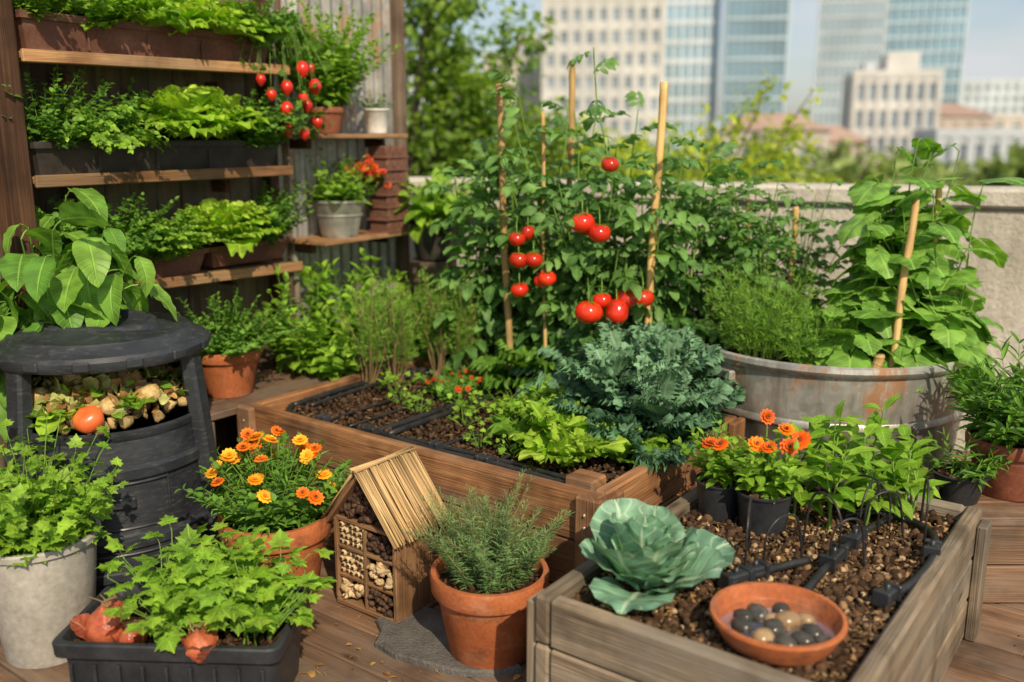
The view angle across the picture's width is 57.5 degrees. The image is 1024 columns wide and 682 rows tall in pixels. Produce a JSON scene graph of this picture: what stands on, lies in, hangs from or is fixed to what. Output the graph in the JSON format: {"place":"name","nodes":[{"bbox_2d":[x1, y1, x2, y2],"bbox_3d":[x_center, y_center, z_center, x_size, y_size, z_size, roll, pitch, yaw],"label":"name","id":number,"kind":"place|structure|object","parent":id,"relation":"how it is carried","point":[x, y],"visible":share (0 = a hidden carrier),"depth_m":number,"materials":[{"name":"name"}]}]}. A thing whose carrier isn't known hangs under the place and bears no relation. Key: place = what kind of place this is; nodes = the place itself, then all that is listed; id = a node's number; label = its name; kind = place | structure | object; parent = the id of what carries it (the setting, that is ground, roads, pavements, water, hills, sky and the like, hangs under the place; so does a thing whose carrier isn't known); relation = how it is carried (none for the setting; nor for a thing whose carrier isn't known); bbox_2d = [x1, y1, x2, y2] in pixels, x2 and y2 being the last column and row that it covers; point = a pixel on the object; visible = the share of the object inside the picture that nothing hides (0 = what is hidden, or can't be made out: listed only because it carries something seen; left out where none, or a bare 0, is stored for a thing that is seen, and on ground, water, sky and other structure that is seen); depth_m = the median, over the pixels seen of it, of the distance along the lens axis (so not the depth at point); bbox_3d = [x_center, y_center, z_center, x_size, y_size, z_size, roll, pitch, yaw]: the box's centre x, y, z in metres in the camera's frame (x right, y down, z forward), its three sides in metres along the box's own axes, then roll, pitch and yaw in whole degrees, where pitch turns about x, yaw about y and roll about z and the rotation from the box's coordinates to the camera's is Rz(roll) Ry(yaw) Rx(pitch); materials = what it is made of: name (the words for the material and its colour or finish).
{"place":"outdoors","nodes":[
{"label":"outdoors","id":0,"kind":"place"},
{"bbox_2d":[404,0,1023,119],"label":"sky","id":1,"kind":"structure","parent":0,"point":[994,47],"materials":[{"name":"white"}]},
{"label":"ground","id":2,"kind":"structure","parent":0,"visible":0},
{"bbox_2d":[404,0,582,177],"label":"green tree","id":3,"kind":"object","parent":2,"relation":"on","point":[449,135],"visible":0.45,"depth_m":8.00,"materials":[{"name":"green plant"}]},
{"bbox_2d":[541,0,666,146],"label":"apartment building","id":4,"kind":"structure","parent":2,"relation":"on","point":[628,36],"depth_m":143.64,"materials":[{"name":"beige concrete"}]},
{"bbox_2d":[474,69,846,183],"bbox_3d":[1.367,2.914,9.787,3.760,11.081,1.818,0,12,0],"label":"yellow leaved tree","id":5,"kind":"object","parent":2,"relation":"on","point":[690,151],"visible":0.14,"depth_m":8.59,"materials":[{"name":"green plant"}]},
{"bbox_2d":[664,0,720,166],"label":"glass tower","id":6,"kind":"structure","parent":2,"relation":"on","point":[692,34],"depth_m":164.90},
{"bbox_2d":[416,129,1023,186],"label":"distant trees","id":7,"kind":"object","parent":2,"relation":"on","point":[846,168],"visible":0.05,"depth_m":69.78,"materials":[{"name":"green plant"}]},
{"bbox_2d":[720,0,791,126],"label":"glass tower","id":8,"kind":"structure","parent":2,"relation":"on","point":[756,37],"depth_m":159.07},
{"bbox_2d":[716,113,833,169],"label":"city house","id":9,"kind":"structure","parent":2,"relation":"on","point":[822,131],"depth_m":109.58,"materials":[{"name":"brown concrete"}]},
{"bbox_2d":[812,0,887,125],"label":"glass tower","id":10,"kind":"structure","parent":2,"relation":"on","point":[851,36],"depth_m":187.64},
{"bbox_2d":[840,51,944,175],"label":"office building","id":11,"kind":"structure","parent":2,"relation":"on","point":[895,99],"depth_m":126.27,"materials":[{"name":"beige concrete"}]},
{"bbox_2d":[884,0,969,103],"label":"glass tower","id":12,"kind":"structure","parent":2,"relation":"on","point":[934,32],"depth_m":195.06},
{"bbox_2d":[911,128,1023,174],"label":"apartment building","id":13,"kind":"structure","parent":2,"relation":"on","point":[972,144],"depth_m":102.08,"materials":[{"name":"beige concrete"}]},
{"bbox_2d":[960,79,1023,114],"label":"office building","id":14,"kind":"structure","parent":2,"relation":"on","point":[998,96],"depth_m":289.90,"materials":[{"name":"white concrete"}]},
{"bbox_3d":[0.000,5.666,2.485,9.000,9.000,8.200,0,13,0],"label":"rooftop terrace building","id":15,"kind":"object","parent":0,"visible":0},
{"bbox_2d":[0,450,1023,681],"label":"wooden deck","id":16,"kind":"structure","parent":15,"relation":"on","point":[993,651],"depth_m":2.75,"materials":[{"name":"brown wood"}]},
{"bbox_2d":[0,401,127,668],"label":"potted parsley","id":17,"kind":"object","parent":16,"relation":"on","point":[48,554],"visible":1,"depth_m":2.63,"materials":[{"name":"plant"}]},
{"bbox_2d":[0,188,177,443],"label":"leaf plant","id":18,"kind":"object","parent":16,"relation":"on","point":[73,284],"visible":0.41,"depth_m":3.04,"materials":[{"name":"plant"}]},
{"bbox_2d":[0,309,223,595],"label":"compost bin","id":19,"kind":"object","parent":16,"relation":"on","point":[166,456],"visible":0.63,"depth_m":2.98,"materials":[{"name":"plastic"}]},
{"bbox_2d":[24,360,188,435],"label":"compost scraps","id":20,"kind":"object","parent":19,"relation":"in","point":[124,399],"visible":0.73,"depth_m":2.97,"materials":[{"name":"food"}]},
{"bbox_2d":[0,0,297,491],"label":"plank fence wall","id":21,"kind":"structure","parent":16,"relation":"on","point":[156,195],"depth_m":3.91,"materials":[{"name":"brown wood"}]},
{"bbox_2d":[0,0,302,367],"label":"plant shelf","id":22,"kind":"object","parent":16,"relation":"on","point":[18,180],"visible":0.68,"depth_m":3.31,"materials":[{"name":"brown wood"}]},
{"bbox_2d":[13,9,273,63],"bbox_3d":[-1.392,-1.140,3.581,0.182,0.125,1.132,8,15,31],"label":"long planter box","id":23,"kind":"object","parent":22,"relation":"on","point":[59,32],"visible":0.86,"depth_m":3.42,"materials":[{"name":"plastic"}]},
{"bbox_2d":[168,0,265,42],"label":"lettuce plant","id":24,"kind":"object","parent":23,"relation":"in","point":[224,13],"visible":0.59,"depth_m":3.68,"materials":[{"name":"green plant"}]},
{"bbox_2d":[234,10,335,140],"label":"plant","id":25,"kind":"object","parent":23,"relation":"in","point":[304,67],"visible":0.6,"depth_m":4.00,"materials":[{"name":"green plant"}]},
{"bbox_2d":[28,140,282,174],"bbox_3d":[-1.387,-0.732,3.680,0.182,0.115,1.152,8,15,31],"label":"long planter box","id":26,"kind":"object","parent":22,"relation":"on","point":[48,158],"visible":0.84,"depth_m":3.57,"materials":[{"name":"plastic"}]},
{"bbox_2d":[1,64,135,151],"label":"oregano plant","id":27,"kind":"object","parent":26,"relation":"in","point":[36,129],"visible":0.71,"depth_m":3.21,"materials":[{"name":"green plant"}]},
{"bbox_2d":[30,104,177,154],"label":"oregano plant","id":28,"kind":"object","parent":26,"relation":"in","point":[108,140],"visible":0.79,"depth_m":3.28,"materials":[{"name":"green plant"}]},
{"bbox_2d":[113,84,257,139],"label":"lettuce plant","id":29,"kind":"object","parent":26,"relation":"in","point":[185,104],"visible":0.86,"depth_m":3.54,"materials":[{"name":"green plant"}]},
{"bbox_2d":[107,246,209,281],"bbox_3d":[-1.474,-0.289,3.635,0.182,0.100,0.602,8,15,31],"label":"long planter box","id":30,"kind":"object","parent":22,"relation":"on","point":[190,264],"visible":0.12,"depth_m":3.74,"materials":[{"name":"plastic"}]},
{"bbox_2d":[85,192,194,268],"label":"parsley plant","id":31,"kind":"object","parent":30,"relation":"in","point":[145,252],"visible":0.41,"depth_m":3.50,"materials":[{"name":"green plant"}]},
{"bbox_2d":[129,206,235,263],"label":"oregano plant","id":32,"kind":"object","parent":30,"relation":"in","point":[181,235],"visible":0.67,"depth_m":3.60,"materials":[{"name":"green plant"}]},
{"bbox_2d":[195,236,292,267],"bbox_3d":[-1.191,-0.392,4.080,0.182,0.090,0.467,8,15,31],"label":"long planter box","id":33,"kind":"object","parent":22,"relation":"on","point":[218,255],"visible":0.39,"depth_m":4.04,"materials":[{"name":"plastic"}]},
{"bbox_2d":[159,198,264,244],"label":"lettuce plant","id":34,"kind":"object","parent":33,"relation":"in","point":[216,215],"visible":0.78,"depth_m":3.78,"materials":[{"name":"green plant"}]},
{"bbox_2d":[223,181,313,244],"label":"mint plant","id":35,"kind":"object","parent":33,"relation":"in","point":[281,209],"visible":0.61,"depth_m":4.09,"materials":[{"name":"green plant"}]},
{"bbox_2d":[52,582,310,681],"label":"planter box","id":36,"kind":"object","parent":16,"relation":"on","point":[231,657],"visible":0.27,"depth_m":2.39,"materials":[{"name":"plastic"}]},
{"bbox_2d":[70,594,131,641],"bbox_3d":[-1.082,0.728,2.476,0.160,0.150,0.139,0,12,0],"label":"onion","id":37,"kind":"object","parent":36,"relation":"in","point":[95,626],"visible":0.79,"depth_m":2.43,"materials":[{"name":"food"}]},
{"bbox_2d":[95,515,236,641],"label":"celery plant","id":38,"kind":"object","parent":36,"relation":"in","point":[113,564],"visible":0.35,"depth_m":2.57,"materials":[{"name":"green plant"}]},
{"bbox_2d":[99,548,279,653],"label":"celery plant","id":39,"kind":"object","parent":36,"relation":"in","point":[178,616],"visible":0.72,"depth_m":2.39,"materials":[{"name":"green plant"}]},
{"bbox_2d":[153,523,279,630],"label":"celery plant","id":40,"kind":"object","parent":36,"relation":"in","point":[189,567],"visible":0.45,"depth_m":2.49,"materials":[{"name":"green plant"}]},
{"bbox_2d":[164,529,333,636],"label":"celery plant","id":41,"kind":"object","parent":36,"relation":"in","point":[280,535],"visible":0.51,"depth_m":2.50,"materials":[{"name":"green plant"}]},
{"bbox_2d":[169,544,336,645],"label":"celery plant","id":42,"kind":"object","parent":36,"relation":"in","point":[265,618],"visible":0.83,"depth_m":2.41,"materials":[{"name":"green plant"}]},
{"bbox_2d":[175,425,351,597],"bbox_3d":[-0.773,0.563,3.028,0.530,0.590,0.555,0,12,0],"label":"potted marigold","id":43,"kind":"object","parent":16,"relation":"on","point":[270,497],"visible":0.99,"depth_m":2.93,"materials":[{"name":"plant"}]},
{"bbox_2d":[208,352,403,480],"bbox_3d":[-0.993,0.379,4.154,0.450,0.458,1.150,9,15,35],"label":"wooden bench","id":44,"kind":"object","parent":16,"relation":"on","point":[272,382],"visible":0.08,"depth_m":4.03,"materials":[{"name":"brown wood"}]},
{"bbox_2d":[165,287,299,398],"bbox_3d":[-1.157,0.008,3.786,0.571,0.421,0.504,0,12,0],"label":"potted oregano","id":45,"kind":"object","parent":44,"relation":"on","point":[230,356],"visible":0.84,"depth_m":3.74,"materials":[{"name":"plant"}]},
{"bbox_2d":[238,265,370,375],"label":"mint plant","id":46,"kind":"object","parent":44,"relation":"on","point":[315,332],"visible":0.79,"depth_m":4.07,"materials":[{"name":"green plant"}]},
{"bbox_2d":[293,247,405,351],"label":"pepper plant","id":47,"kind":"object","parent":44,"relation":"on","point":[329,287],"visible":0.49,"depth_m":4.38,"materials":[{"name":"green plant"}]},
{"bbox_2d":[270,0,409,359],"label":"corrugated metal panel","id":48,"kind":"object","parent":16,"relation":"on","point":[387,78],"visible":0.23,"depth_m":4.81,"materials":[{"name":"grey metal"}]},
{"bbox_2d":[286,134,410,253],"bbox_3d":[-0.799,-0.742,4.630,0.260,0.558,0.700,8,15,31],"label":"corner shelf","id":49,"kind":"object","parent":48,"relation":"attached to","point":[306,244],"visible":0.78,"depth_m":4.48,"materials":[{"name":"brown wood"}]},
{"bbox_2d":[268,0,403,132],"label":"potted basil","id":50,"kind":"object","parent":49,"relation":"on","point":[336,88],"visible":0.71,"depth_m":4.34,"materials":[{"name":"plant"}]},
{"bbox_2d":[291,147,380,238],"bbox_3d":[-0.841,-0.718,4.508,0.396,0.427,0.437,3,13,15],"label":"metal bucket planter","id":51,"kind":"object","parent":49,"relation":"on","point":[338,208],"visible":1,"depth_m":4.44,"materials":[{"name":"metal"}]},
{"bbox_2d":[366,146,410,233],"bbox_3d":[-0.633,-0.776,4.771,0.140,0.434,0.192,8,15,31],"label":"stacked clay planter","id":52,"kind":"object","parent":49,"relation":"on","point":[384,200],"visible":0.88,"depth_m":4.72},
{"bbox_2d":[319,446,448,622],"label":"insect hotel","id":53,"kind":"structure","parent":16,"relation":"on","point":[384,561],"depth_m":2.93,"materials":[{"name":"brown wood"}]},
{"bbox_2d":[364,342,449,359],"bbox_3d":[0.013,0.292,4.564,1.530,0.452,0.650,9,15,35],"label":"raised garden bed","id":54,"kind":"object","parent":16,"relation":"on","point":[417,351],"visible":0.02,"depth_m":4.72,"materials":[{"name":"brown wood"}]},
{"bbox_2d":[394,162,491,296],"bbox_3d":[-0.391,-0.482,5.008,0.628,0.934,0.591,0,12,0],"label":"potted pepper","id":55,"kind":"object","parent":54,"relation":"on","point":[421,216],"visible":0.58,"depth_m":4.90,"materials":[{"name":"plant"}]},
{"bbox_2d":[416,134,584,374],"bbox_3d":[-0.028,-0.277,4.113,0.792,1.246,0.762,0,12,0],"label":"tomato plant","id":56,"kind":"object","parent":54,"relation":"on","point":[491,291],"visible":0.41,"depth_m":4.02,"materials":[{"name":"green plant"}]},
{"bbox_2d":[427,123,575,371],"bbox_3d":[-0.054,-0.349,4.295,0.693,1.300,0.758,0,12,0],"label":"tomato plant","id":57,"kind":"object","parent":54,"relation":"on","point":[453,273],"visible":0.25,"depth_m":4.13,"materials":[{"name":"green plant"}]},
{"bbox_2d":[467,332,587,390],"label":"lettuce plant","id":58,"kind":"object","parent":54,"relation":"in","point":[528,358],"visible":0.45,"depth_m":3.88,"materials":[{"name":"green plant"}]},
{"bbox_2d":[476,70,639,379],"bbox_3d":[0.203,-0.382,4.079,0.705,1.517,0.751,0,12,0],"label":"tomato plant","id":59,"kind":"object","parent":54,"relation":"on","point":[576,237],"visible":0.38,"depth_m":3.92,"materials":[{"name":"green plant"}]},
{"bbox_2d":[517,47,676,360],"bbox_3d":[0.371,-0.430,3.981,0.615,1.560,0.788,7,14,27],"label":"tomato plant","id":60,"kind":"object","parent":54,"relation":"on","point":[588,253],"visible":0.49,"depth_m":3.81,"materials":[{"name":"green plant"}]},
{"bbox_2d":[508,139,653,324],"bbox_3d":[0.284,-0.442,3.747,0.589,0.725,0.368,2,13,10],"label":"tomato fruit","id":61,"kind":"object","parent":60,"relation":"hanging from","point":[616,311],"visible":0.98,"depth_m":3.67,"materials":[{"name":"red plant"}]},
{"bbox_2d":[566,137,743,343],"bbox_3d":[0.625,-0.248,3.991,0.666,1.223,0.834,11,17,42],"label":"tomato plant","id":62,"kind":"object","parent":54,"relation":"on","point":[663,252],"visible":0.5,"depth_m":3.82,"materials":[{"name":"green plant"}]},
{"bbox_2d":[644,82,667,324],"bbox_3d":[0.573,-0.391,3.796,0.038,1.282,0.114,11,17,41],"label":"bamboo stake","id":63,"kind":"object","parent":54,"relation":"on","point":[662,113],"visible":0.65,"depth_m":3.74,"materials":[{"name":"wood"}]},
{"bbox_2d":[624,168,765,342],"bbox_3d":[0.755,-0.180,4.106,0.576,1.161,0.664,11,16,40],"label":"tomato plant","id":64,"kind":"object","parent":54,"relation":"on","point":[666,272],"visible":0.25,"depth_m":3.93,"materials":[{"name":"green plant"}]},
{"bbox_2d":[374,606,521,677],"bbox_3d":[-0.177,0.897,2.839,0.533,0.020,0.353,6,14,25],"label":"slate slab","id":65,"kind":"object","parent":16,"relation":"on","point":[418,638],"depth_m":2.77,"materials":[{"name":"stone"}]},
{"bbox_2d":[401,469,573,669],"bbox_3d":[-0.061,0.656,2.686,0.495,0.557,0.455,0,12,0],"label":"potted rosemary","id":66,"kind":"object","parent":65,"relation":"on","point":[483,589],"visible":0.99,"depth_m":2.62,"materials":[{"name":"ceramic"}]},
{"bbox_2d":[236,357,744,585],"bbox_3d":[-0.105,0.489,3.588,1.658,0.498,1.032,9,15,35],"label":"raised garden bed","id":67,"kind":"object","parent":16,"relation":"on","point":[586,490],"visible":0.4,"depth_m":3.14,"materials":[{"name":"brown wood"}]},
{"bbox_2d":[271,320,375,380],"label":"mint plant","id":68,"kind":"object","parent":67,"relation":"on","point":[335,368],"visible":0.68,"depth_m":4.04,"materials":[{"name":"green plant"}]},
{"bbox_2d":[331,266,398,383],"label":"dill plant","id":69,"kind":"object","parent":67,"relation":"on","point":[370,337],"visible":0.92,"depth_m":3.97,"materials":[{"name":"green plant"}]},
{"bbox_2d":[353,266,437,384],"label":"dill plant","id":70,"kind":"object","parent":67,"relation":"on","point":[396,348],"visible":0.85,"depth_m":3.99,"materials":[{"name":"green plant"}]},
{"bbox_2d":[286,367,566,482],"bbox_3d":[-0.113,0.276,3.576,1.417,0.038,0.900,9,15,35],"label":"drip irrigation hose","id":71,"kind":"object","parent":67,"relation":"on","point":[404,425],"visible":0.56,"depth_m":3.47,"materials":[{"name":"rubber"}]},
{"bbox_2d":[395,263,474,376],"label":"dill plant","id":72,"kind":"object","parent":67,"relation":"on","point":[441,339],"visible":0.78,"depth_m":4.12,"materials":[{"name":"green plant"}]},
{"bbox_2d":[495,83,513,377],"bbox_3d":[-0.030,-0.415,3.902,0.036,1.282,0.124,-8,15,-31],"label":"bamboo stake","id":73,"kind":"object","parent":67,"relation":"on","point":[503,229],"visible":0.77,"depth_m":3.88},
{"bbox_2d":[486,397,595,445],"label":"lettuce plant","id":74,"kind":"object","parent":67,"relation":"on","point":[538,410],"visible":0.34,"depth_m":3.22,"materials":[{"name":"green plant"}]},
{"bbox_2d":[508,416,631,467],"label":"lettuce plant","id":75,"kind":"object","parent":67,"relation":"on","point":[562,444],"visible":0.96,"depth_m":3.03,"materials":[{"name":"green plant"}]},
{"bbox_2d":[546,339,701,435],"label":"kale plant","id":76,"kind":"object","parent":67,"relation":"on","point":[616,360],"visible":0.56,"depth_m":3.28,"materials":[{"name":"green plant"}]},
{"bbox_2d":[584,355,733,473],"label":"kale plant","id":77,"kind":"object","parent":67,"relation":"on","point":[657,390],"visible":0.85,"depth_m":3.10,"materials":[{"name":"green plant"}]},
{"bbox_2d":[597,333,745,457],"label":"kale plant","id":78,"kind":"object","parent":67,"relation":"on","point":[679,350],"visible":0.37,"depth_m":3.31,"materials":[{"name":"green plant"}]},
{"bbox_2d":[408,176,1023,451],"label":"parapet wall","id":79,"kind":"structure","parent":16,"relation":"on","point":[999,218],"depth_m":4.36,"materials":[{"name":"paint"}]},
{"bbox_2d":[526,464,991,681],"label":"raised planter box","id":80,"kind":"object","parent":16,"relation":"on","point":[577,631],"visible":0.49,"depth_m":2.31,"materials":[{"name":"brown wood"}]},
{"bbox_2d":[579,498,734,614],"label":"cabbage plant","id":81,"kind":"object","parent":80,"relation":"on","point":[635,544],"visible":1,"depth_m":2.32,"materials":[{"name":"green plant"}]},
{"bbox_2d":[673,420,764,522],"bbox_3d":[0.635,0.381,2.836,0.283,0.298,0.249,-5,14,-22],"label":"potted marigold","id":82,"kind":"object","parent":80,"relation":"on","point":[716,480],"visible":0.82,"depth_m":2.78,"materials":[{"name":"plant"}]},
{"bbox_2d":[718,408,823,538],"bbox_3d":[0.737,0.389,2.708,0.280,0.338,0.297,0,12,0],"label":"potted marigold","id":83,"kind":"object","parent":80,"relation":"on","point":[772,493],"visible":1,"depth_m":2.67,"materials":[{"name":"plant"}]},
{"bbox_2d":[709,582,847,666],"bbox_3d":[0.600,0.644,2.114,0.302,0.062,0.302,0,12,0],"label":"terracotta saucer bird bath","id":84,"kind":"object","parent":80,"relation":"on","point":[777,624],"visible":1,"depth_m":2.11,"materials":[{"name":"orange ceramic"}]},
{"bbox_2d":[718,474,941,608],"bbox_3d":[0.897,0.508,2.470,0.763,0.197,0.413,-8,15,-33],"label":"drip irrigation hose","id":85,"kind":"object","parent":80,"relation":"on","point":[836,554],"visible":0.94,"depth_m":2.47,"materials":[{"name":"plastic"}]},
{"bbox_2d":[793,443,879,530],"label":"pepper seedling","id":86,"kind":"object","parent":80,"relation":"in","point":[830,477],"visible":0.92,"depth_m":2.69,"materials":[{"name":"green plant"}]},
{"bbox_2d":[835,423,904,525],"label":"pepper seedling","id":87,"kind":"object","parent":80,"relation":"in","point":[864,461],"visible":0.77,"depth_m":2.72,"materials":[{"name":"green plant"}]},
{"bbox_2d":[855,439,948,522],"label":"pepper seedling","id":88,"kind":"object","parent":80,"relation":"in","point":[909,461],"visible":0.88,"depth_m":2.75,"materials":[{"name":"green plant"}]},
{"bbox_2d":[703,315,967,468],"bbox_3d":[1.287,0.307,3.877,1.158,0.683,1.148,0,12,0],"label":"galvanized tub","id":89,"kind":"object","parent":16,"relation":"on","point":[784,390],"visible":0.26,"depth_m":3.36,"materials":[{"name":"metal"}]},
{"bbox_2d":[699,156,821,350],"bbox_3d":[1.039,-0.348,3.921,0.548,0.845,0.555,0,12,0],"label":"pepper plant","id":90,"kind":"object","parent":89,"relation":"in","point":[759,244],"visible":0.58,"depth_m":3.88,"materials":[{"name":"green plant"}]},
{"bbox_2d":[701,247,852,359],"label":"dill plant","id":91,"kind":"object","parent":89,"relation":"in","point":[752,329],"visible":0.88,"depth_m":3.59,"materials":[{"name":"green plant"}]},
{"bbox_2d":[750,180,853,342],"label":"pepper plant","id":92,"kind":"object","parent":89,"relation":"in","point":[818,264],"visible":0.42,"depth_m":3.99,"materials":[{"name":"green plant"}]},
{"bbox_2d":[762,293,870,364],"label":"dill plant","id":93,"kind":"object","parent":89,"relation":"in","point":[799,352],"visible":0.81,"depth_m":3.49,"materials":[{"name":"green plant"}]},
{"bbox_2d":[789,305,893,367],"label":"cucumber plant","id":94,"kind":"object","parent":89,"relation":"in","point":[859,336],"visible":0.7,"depth_m":3.42,"materials":[{"name":"green plant"}]},
{"bbox_2d":[795,247,904,356],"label":"cucumber plant","id":95,"kind":"object","parent":89,"relation":"in","point":[883,267],"visible":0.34,"depth_m":3.48,"materials":[{"name":"green plant"}]},
{"bbox_2d":[821,234,942,366],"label":"cucumber plant","id":96,"kind":"object","parent":89,"relation":"in","point":[869,296],"visible":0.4,"depth_m":3.50,"materials":[{"name":"green plant"}]},
{"bbox_2d":[826,137,959,311],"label":"cucumber plant","id":97,"kind":"object","parent":89,"relation":"in","point":[928,148],"visible":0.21,"depth_m":3.66,"materials":[{"name":"green plant"}]},
{"bbox_2d":[819,181,970,334],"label":"cucumber plant","id":98,"kind":"object","parent":89,"relation":"in","point":[862,194],"visible":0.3,"depth_m":3.59,"materials":[{"name":"green plant"}]},
{"bbox_2d":[848,143,987,311],"bbox_3d":[1.637,-0.360,3.805,0.538,0.879,0.405,5,13,20],"label":"cucumber plant","id":99,"kind":"object","parent":89,"relation":"in","point":[965,194],"visible":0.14,"depth_m":3.71,"materials":[{"name":"green plant"}]},
{"bbox_2d":[837,177,1023,352],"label":"cucumber plant","id":100,"kind":"object","parent":89,"relation":"in","point":[943,268],"visible":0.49,"depth_m":3.53,"materials":[{"name":"green plant"}]},
{"bbox_2d":[888,271,1003,394],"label":"cucumber plant","id":101,"kind":"object","parent":89,"relation":"in","point":[947,332],"visible":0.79,"depth_m":3.42,"materials":[{"name":"green plant"}]},
{"bbox_2d":[919,461,1023,602],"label":"wooden bench","id":102,"kind":"object","parent":16,"relation":"on","point":[1004,580],"depth_m":3.02,"materials":[{"name":"brown wood"}]},
{"bbox_2d":[923,427,1012,505],"bbox_3d":[1.530,0.412,3.098,0.250,0.252,0.306,0,12,0],"label":"potted thyme","id":103,"kind":"object","parent":102,"relation":"on","point":[966,484],"visible":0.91,"depth_m":3.07,"materials":[{"name":"plant"}]},
{"bbox_2d":[933,331,1023,501],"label":"potted tarragon","id":104,"kind":"object","parent":102,"relation":"on","point":[997,421],"visible":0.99,"depth_m":3.10,"materials":[{"name":"plant"}]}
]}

